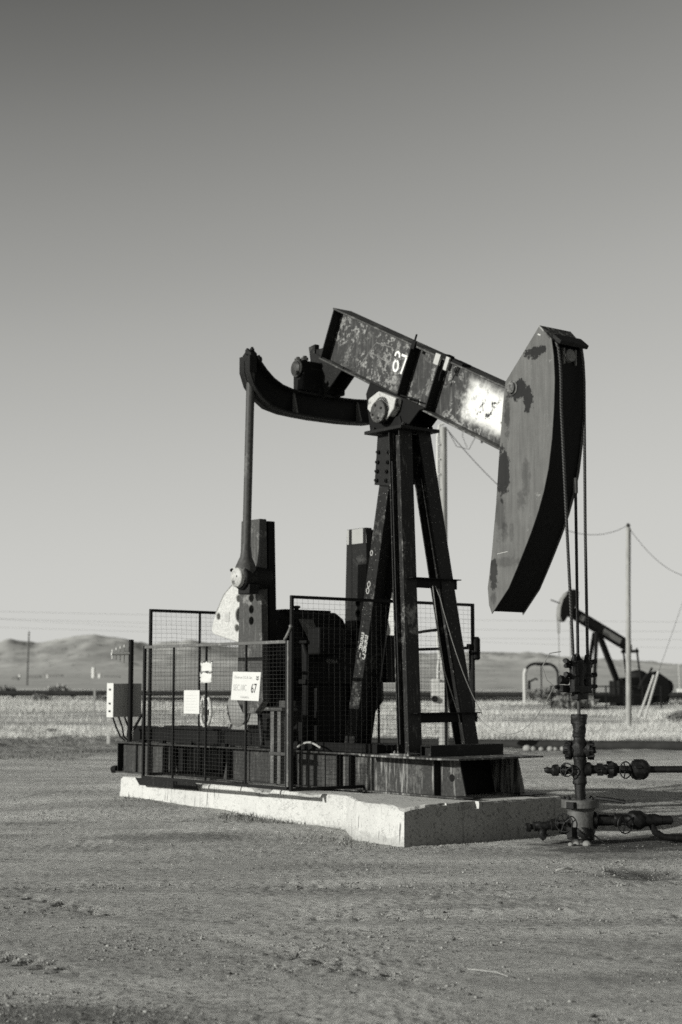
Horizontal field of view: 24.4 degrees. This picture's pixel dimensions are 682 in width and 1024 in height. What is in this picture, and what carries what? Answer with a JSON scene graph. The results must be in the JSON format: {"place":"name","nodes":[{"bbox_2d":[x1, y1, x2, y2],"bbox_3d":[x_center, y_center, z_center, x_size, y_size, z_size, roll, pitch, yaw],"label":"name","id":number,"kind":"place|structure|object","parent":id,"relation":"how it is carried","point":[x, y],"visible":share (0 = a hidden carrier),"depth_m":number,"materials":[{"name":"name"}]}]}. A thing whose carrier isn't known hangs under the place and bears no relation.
{"place":"outdoors","nodes":[
{"label":"outdoors","id":0,"kind":"place"},
{"bbox_2d":[0,689,681,1023],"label":"ground","id":1,"kind":"structure","parent":0,"point":[108,862],"depth_m":11.58,"materials":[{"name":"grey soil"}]},
{"bbox_2d":[0,685,15,690],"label":"shrub","id":2,"kind":"object","parent":1,"relation":"on","point":[4,688],"visible":0.35,"depth_m":104.05,"materials":[{"name":"grey plant"}]},
{"bbox_2d":[30,693,52,700],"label":"shrub","id":3,"kind":"object","parent":1,"relation":"on","point":[36,697],"visible":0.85,"depth_m":91.15,"materials":[{"name":"grey plant"}]},
{"bbox_2d":[43,683,71,690],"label":"shrub","id":4,"kind":"object","parent":1,"relation":"on","point":[57,687],"visible":0.62,"depth_m":110.93,"materials":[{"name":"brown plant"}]},
{"bbox_2d":[92,688,95,728],"bbox_3d":[-9.620,7.790,61.515,0.140,1.830,0.100,0,-6,0],"label":"wooden post","id":5,"kind":"object","parent":1,"relation":"on","point":[94,697],"visible":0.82,"depth_m":61.51,"materials":[{"name":"grey wood"}]},
{"bbox_2d":[92,694,106,702],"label":"shrub","id":6,"kind":"object","parent":1,"relation":"on","point":[102,697],"visible":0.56,"depth_m":89.02,"materials":[{"name":"grey plant"}]},
{"bbox_2d":[107,735,110,743],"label":"marker block","id":7,"kind":"structure","parent":1,"relation":"on","point":[109,739],"depth_m":46.49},
{"bbox_2d":[0,731,434,760],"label":"weeds","id":8,"kind":"object","parent":1,"relation":"on","point":[47,741],"visible":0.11,"depth_m":41.23,"materials":[{"name":"grey plant"}]},
{"bbox_2d":[120,794,368,847],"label":"weed litter","id":9,"kind":"object","parent":1,"relation":"on","point":[246,820],"visible":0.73,"depth_m":18.39,"materials":[{"name":"grey plant"}]},
{"bbox_2d":[0,691,681,698],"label":"pipeline","id":10,"kind":"object","parent":1,"relation":"on","point":[72,694],"visible":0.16,"depth_m":95.23,"materials":[{"name":"black metal"}]},
{"bbox_2d":[120,775,573,846],"bbox_3d":[-0.443,3.713,19.512,2.606,0.663,6.711,5,-8,-39],"label":"concrete pad","id":11,"kind":"object","parent":1,"relation":"on","point":[396,820],"visible":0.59,"depth_m":17.27,"materials":[{"name":"concrete"}]},
{"bbox_2d":[110,308,588,799],"bbox_3d":[-0.222,0.470,20.111,2.690,6.093,8.578,5,-8,-39],"label":"pumpjack","id":12,"kind":"object","parent":11,"relation":"on","point":[416,390],"visible":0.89,"depth_m":18.94,"materials":[{"name":"paint"}]},
{"bbox_2d":[106,640,141,740],"bbox_3d":[-3.131,2.582,22.880,0.524,1.462,0.262,5,-8,-39],"label":"control box","id":13,"kind":"object","parent":12,"relation":"on","point":[124,700],"visible":0.98,"depth_m":22.80,"materials":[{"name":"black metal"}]},
{"bbox_2d":[147,609,243,774],"bbox_3d":[-1.465,2.405,21.157,2.596,2.130,0.038,5,-8,-39],"label":"fence","id":14,"kind":"object","parent":12,"relation":"attached to","point":[198,739],"visible":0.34,"depth_m":20.60,"materials":[{"name":"metal"}]},
{"bbox_2d":[289,595,479,791],"bbox_3d":[0.584,2.153,18.840,2.946,2.215,0.100,5,-8,-39],"label":"fence","id":15,"kind":"object","parent":12,"relation":"attached to","point":[474,646],"visible":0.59,"depth_m":18.38,"materials":[{"name":"metal"}]},
{"bbox_2d":[141,624,292,789],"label":"gate","id":16,"kind":"structure","parent":15,"relation":"attached to","point":[286,686],"depth_m":19.18,"materials":[{"name":"metal"}]},
{"bbox_2d":[184,690,199,713],"bbox_3d":[-1.839,2.339,19.456,0.008,0.288,0.345,5,-8,-39],"label":"paper notice","id":17,"kind":"object","parent":16,"relation":"attached to","point":[191,701],"visible":1,"depth_m":19.45,"materials":[{"name":"white paper"}]},
{"bbox_2d":[200,672,212,682],"bbox_3d":[-1.639,2.017,19.254,0.045,0.144,0.265,5,-8,-39],"label":"plate","id":18,"kind":"object","parent":16,"relation":"attached to","point":[205,677],"visible":1,"depth_m":19.24,"materials":[{"name":"white metal"}]},
{"bbox_2d":[200,661,212,671],"bbox_3d":[-1.630,1.884,19.258,0.045,0.138,0.251,5,-8,-39],"label":"plate","id":19,"kind":"object","parent":16,"relation":"attached to","point":[206,666],"visible":1,"depth_m":19.25,"materials":[{"name":"white metal"}]},
{"bbox_2d":[231,672,260,700],"bbox_3d":[-1.121,2.049,18.587,0.008,0.347,0.604,5,-8,-39],"label":"location sign","id":20,"kind":"object","parent":16,"relation":"attached to","point":[245,686],"visible":1,"depth_m":18.58,"materials":[{"name":"white metal"}]},
{"bbox_2d":[374,647,470,744],"bbox_3d":[0.713,2.457,20.900,0.036,1.290,2.956,5,-8,-39],"label":"fence","id":21,"kind":"object","parent":15,"relation":"attached to","point":[438,674],"visible":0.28,"depth_m":20.29,"materials":[{"name":"metal"}]},
{"bbox_2d":[432,586,560,743],"bbox_3d":[1.851,1.687,17.537,0.584,1.853,2.204,4,-7,-29],"label":"signal wire","id":22,"kind":"object","parent":12,"relation":"attached to","point":[464,675],"visible":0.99,"depth_m":18.39,"materials":[{"name":"grey paint"}]},
{"bbox_2d":[554,340,597,699],"bbox_3d":[2.478,0.056,16.811,0.530,3.856,0.220,5,-8,-39],"label":"bridle","id":23,"kind":"object","parent":12,"relation":"hanging from","point":[574,688],"visible":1,"depth_m":16.71,"materials":[{"name":"metal"}]},
{"bbox_2d":[141,697,681,700],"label":"pipeline","id":24,"kind":"object","parent":1,"relation":"on","point":[385,699],"visible":0.08,"depth_m":91.73,"materials":[{"name":"black metal"}]},
{"bbox_2d":[372,738,453,744],"bbox_3d":[1.825,6.465,44.262,2.991,0.300,0.352,-1,-6,9],"label":"ground pipe","id":25,"kind":"object","parent":1,"relation":"on","point":[426,741],"visible":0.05,"depth_m":44.17,"materials":[{"name":"black metal"}]},
{"bbox_2d":[431,423,482,744],"bbox_3d":[3.096,2.124,41.948,1.452,9.139,0.407,0,-6,0],"label":"utility pole","id":26,"kind":"object","parent":1,"relation":"on","point":[441,460],"visible":0.41,"depth_m":42.19,"materials":[{"name":"grey wood"}]},
{"bbox_2d":[447,429,627,534],"bbox_3d":[7.357,-0.224,53.859,0.021,1.480,24.710,-2,-7,21],"label":"power line","id":27,"kind":"object","parent":26,"relation":"attached to","point":[496,483],"visible":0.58,"depth_m":45.90,"materials":[{"name":"metal"}]},
{"bbox_2d":[523,745,530,750],"bbox_3d":[4.969,6.308,42.150,0.233,0.192,0.213,0,-6,0],"label":"rock","id":28,"kind":"object","parent":1,"relation":"on","point":[526,747],"visible":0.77,"depth_m":42.08,"materials":[{"name":"stone"}]},
{"bbox_2d":[523,662,559,703],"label":"pipe arch","id":29,"kind":"structure","parent":1,"relation":"on","point":[525,670],"depth_m":87.47,"materials":[{"name":"paint"}]},
{"bbox_2d":[527,686,556,702],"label":"shrub","id":30,"kind":"object","parent":1,"relation":"on","point":[536,694],"visible":0.49,"depth_m":89.14,"materials":[{"name":"grey plant"}]},
{"bbox_2d":[556,867,571,871],"bbox_3d":[1.963,3.135,13.871,0.189,0.035,0.043,4,-8,-32],"label":"twig","id":31,"kind":"object","parent":1,"relation":"on","point":[564,868],"visible":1,"depth_m":13.85,"materials":[{"name":"wood"}]},
{"bbox_2d":[539,692,597,709],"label":"shrub","id":32,"kind":"object","parent":1,"relation":"on","point":[560,701],"visible":0.64,"depth_m":80.83,"materials":[{"name":"grey plant"}]},
{"bbox_2d":[478,739,681,750],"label":"ground pipe","id":33,"kind":"object","parent":1,"relation":"on","point":[614,745],"visible":0.56,"depth_m":42.24,"materials":[{"name":"black metal"}]},
{"bbox_2d":[582,841,590,845],"bbox_3d":[2.525,3.412,16.224,0.082,0.078,0.101,5,-8,-39],"label":"rock","id":34,"kind":"object","parent":1,"relation":"on","point":[586,843],"visible":0.8,"depth_m":16.19,"materials":[{"name":"stone"}]},
{"bbox_2d":[525,714,681,844],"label":"wellhead","id":35,"kind":"object","parent":1,"relation":"on","point":[582,821],"visible":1,"depth_m":16.41,"materials":[{"name":"metal"}]},
{"bbox_2d":[564,478,592,713],"bbox_3d":[2.494,0.896,16.697,0.400,2.535,0.143,5,-8,-39],"label":"polished rod","id":36,"kind":"object","parent":35,"relation":"on","point":[582,668],"visible":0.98,"depth_m":16.67,"materials":[{"name":"paint"}]},
{"bbox_2d":[550,685,661,710],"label":"pipe fence","id":37,"kind":"object","parent":1,"relation":"on","point":[606,686],"visible":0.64,"depth_m":79.45,"materials":[{"name":"black metal"}]},
{"bbox_2d":[550,589,673,705],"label":"pumpjack","id":38,"kind":"object","parent":1,"relation":"on","point":[601,633],"visible":0.83,"depth_m":84.56,"materials":[{"name":"grey paint"}]},
{"bbox_2d":[626,523,631,725],"bbox_3d":[11.794,4.826,64.853,0.365,8.755,0.250,-2,-7,19],"label":"utility pole","id":39,"kind":"object","parent":1,"relation":"on","point":[628,630],"visible":0.92,"depth_m":64.80,"materials":[{"name":"grey wood"}]},
{"bbox_2d":[638,675,654,717],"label":"guy guard","id":40,"kind":"object","parent":1,"relation":"on","point":[646,696],"visible":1,"depth_m":69.50,"materials":[{"name":"grey plastic"}]},
{"bbox_2d":[644,671,658,718],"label":"guy guard","id":41,"kind":"object","parent":1,"relation":"on","point":[652,691],"visible":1,"depth_m":69.50,"materials":[{"name":"grey plastic"}]},
{"bbox_2d":[666,709,681,721],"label":"shrub","id":42,"kind":"object","parent":1,"relation":"on","point":[675,715],"visible":0.82,"depth_m":69.20,"materials":[{"name":"grey plant"}]},
{"bbox_2d":[677,664,681,691],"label":"marker post","id":43,"kind":"object","parent":1,"relation":"on","point":[679,690],"visible":0.49,"depth_m":99.39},
{"bbox_2d":[0,634,681,688],"bbox_3d":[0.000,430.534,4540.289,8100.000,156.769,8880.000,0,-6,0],"label":"hills","id":44,"kind":"structure","parent":0,"point":[73,660],"depth_m":2276.62,"materials":[{"name":"grey soil"}]},
{"bbox_2d":[26,631,29,685],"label":"utility pole","id":45,"kind":"object","parent":44,"relation":"on","point":[27,659],"visible":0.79,"depth_m":228.95,"materials":[{"name":"grey wood"}]},
{"bbox_2d":[28,675,40,677],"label":"equipment shed","id":46,"kind":"structure","parent":44,"relation":"on","point":[34,676],"depth_m":1111.95,"materials":[{"name":"grey paint"}]},
{"bbox_2d":[44,674,63,676],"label":"equipment shed","id":47,"kind":"structure","parent":44,"relation":"on","point":[55,675],"depth_m":1171.67,"materials":[{"name":"grey paint"}]},
{"bbox_2d":[92,667,95,677],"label":"storage tank","id":48,"kind":"object","parent":44,"relation":"on","point":[93,672],"visible":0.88,"depth_m":1093.36,"materials":[{"name":"white metal"}]},
{"bbox_2d":[104,675,119,677],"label":"equipment shed","id":49,"kind":"structure","parent":44,"relation":"on","point":[111,676],"depth_m":1141.79,"materials":[{"name":"grey paint"}]},
{"bbox_2d":[0,695,681,740],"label":"dry grass","id":50,"kind":"structure","parent":0,"point":[15,731],"depth_m":63.75,"materials":[{"name":"grey plant"}]},
{"bbox_2d":[0,0,681,663],"label":"sky","id":51,"kind":"structure","parent":0,"point":[187,186],"materials":[{"name":"grey"}]}
]}

